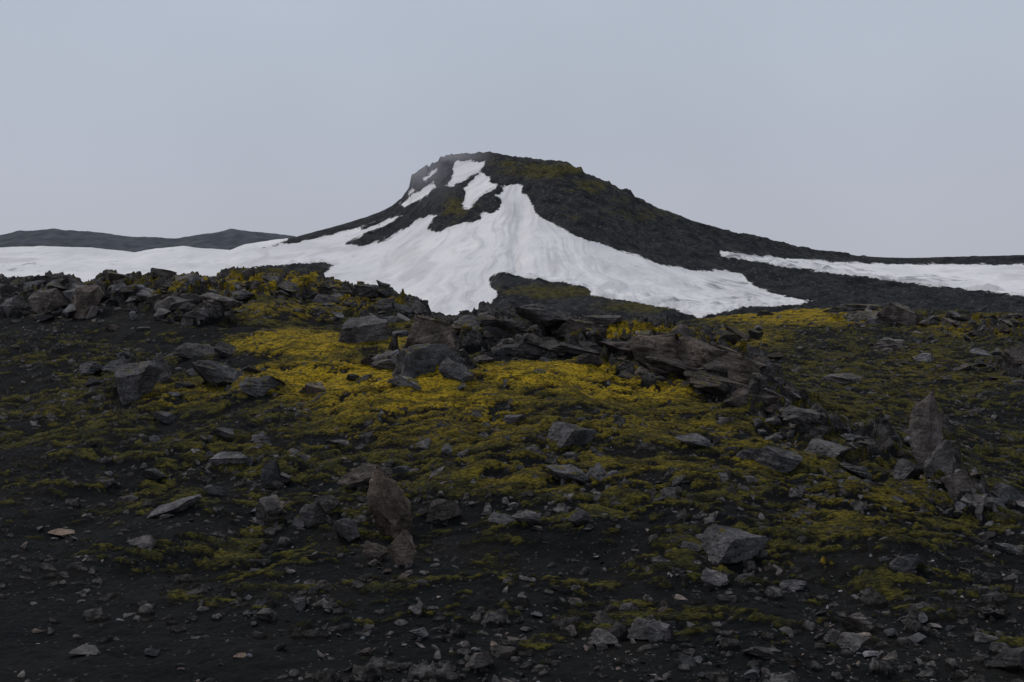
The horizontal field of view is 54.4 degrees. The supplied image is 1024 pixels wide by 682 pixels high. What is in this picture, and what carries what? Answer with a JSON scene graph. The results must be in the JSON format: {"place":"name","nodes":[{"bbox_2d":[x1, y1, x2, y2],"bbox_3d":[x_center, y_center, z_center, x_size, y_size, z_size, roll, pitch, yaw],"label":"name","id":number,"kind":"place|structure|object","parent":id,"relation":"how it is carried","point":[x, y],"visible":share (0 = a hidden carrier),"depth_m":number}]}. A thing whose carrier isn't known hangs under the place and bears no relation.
{"place":"outdoors","nodes":[
{"label":"outdoors","id":0,"kind":"place"},
{"bbox_2d":[0,228,295,251],"bbox_3d":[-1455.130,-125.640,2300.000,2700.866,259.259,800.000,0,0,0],"label":"hill","id":1,"kind":"structure","parent":0,"point":[229,239],"depth_m":2100.39},
{"bbox_2d":[0,266,1023,681],"bbox_3d":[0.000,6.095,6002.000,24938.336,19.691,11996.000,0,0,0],"label":"ground","id":2,"kind":"structure","parent":0,"point":[640,422],"depth_m":16.74},
{"bbox_2d":[0,279,1023,670],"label":"boulders","id":3,"kind":"object","parent":2,"relation":"on","point":[428,345],"visible":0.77,"depth_m":21.67},
{"bbox_2d":[0,268,1023,681],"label":"rock outcrop blocks","id":4,"kind":"object","parent":2,"relation":"on","point":[732,336],"visible":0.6,"depth_m":27.66},
{"bbox_2d":[11,279,1023,681],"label":"scattered rocks","id":5,"kind":"object","parent":2,"relation":"on","point":[689,661],"visible":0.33,"depth_m":10.35},
{"bbox_2d":[0,151,1023,321],"bbox_3d":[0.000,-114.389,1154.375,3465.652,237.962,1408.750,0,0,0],"label":"mountain","id":6,"kind":"structure","parent":0,"point":[452,234],"depth_m":975.77},
{"bbox_2d":[0,0,1023,257],"label":"sky","id":7,"kind":"structure","parent":0,"point":[872,128]}
]}

